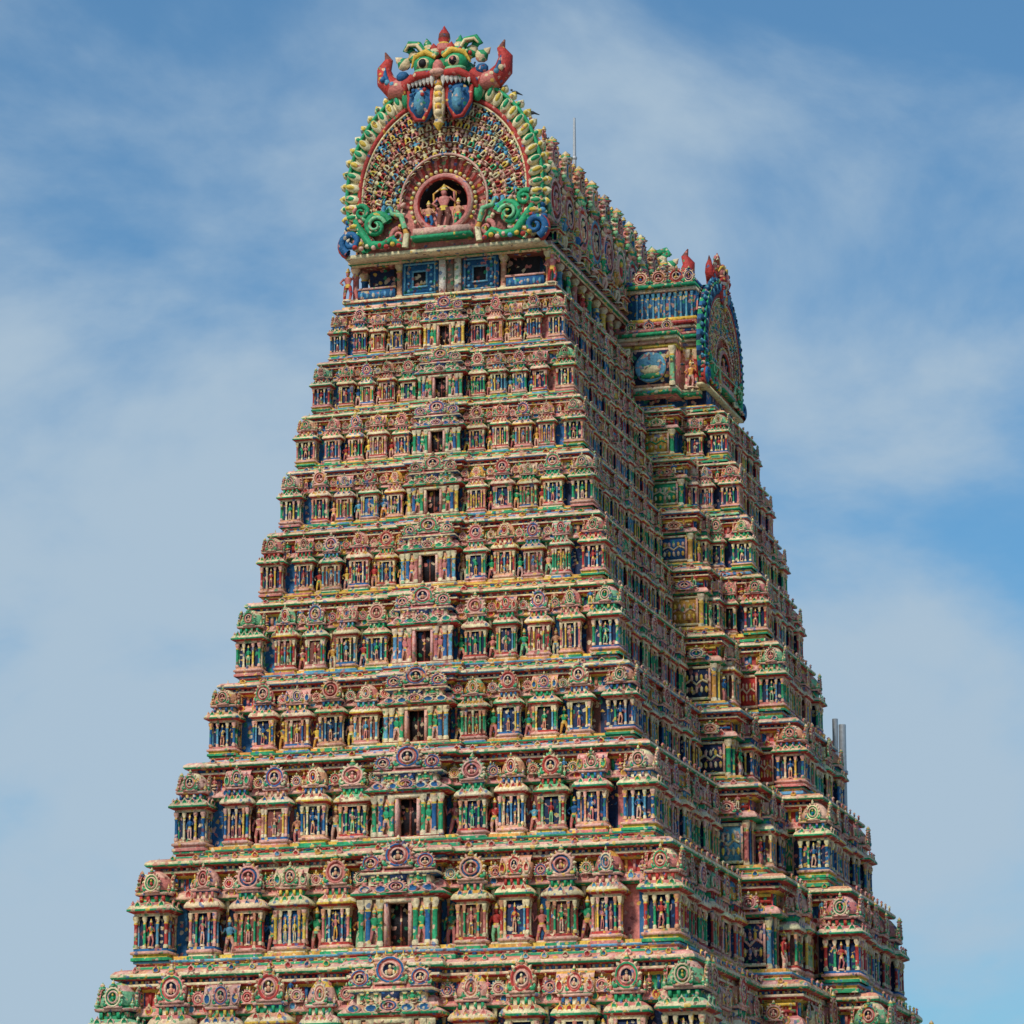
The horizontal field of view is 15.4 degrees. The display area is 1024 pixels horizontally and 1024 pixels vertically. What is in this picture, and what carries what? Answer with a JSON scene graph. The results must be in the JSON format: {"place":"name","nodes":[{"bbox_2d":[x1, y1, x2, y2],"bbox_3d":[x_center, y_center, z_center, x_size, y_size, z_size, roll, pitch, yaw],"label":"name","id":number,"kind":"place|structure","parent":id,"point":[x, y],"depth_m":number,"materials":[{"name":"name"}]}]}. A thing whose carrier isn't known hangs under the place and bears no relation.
{"place":"outdoors","nodes":[
{"label":"outdoors","id":0,"kind":"place"},
{"bbox_2d":[88,26,933,1023],"bbox_3d":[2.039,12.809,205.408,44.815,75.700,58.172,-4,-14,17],"label":"temple tower","id":1,"kind":"structure","parent":0,"point":[514,714],"depth_m":188.10,"materials":[{"name":"paint"}]},
{"bbox_2d":[0,0,1023,1023],"label":"sky","id":2,"kind":"structure","parent":0,"point":[172,268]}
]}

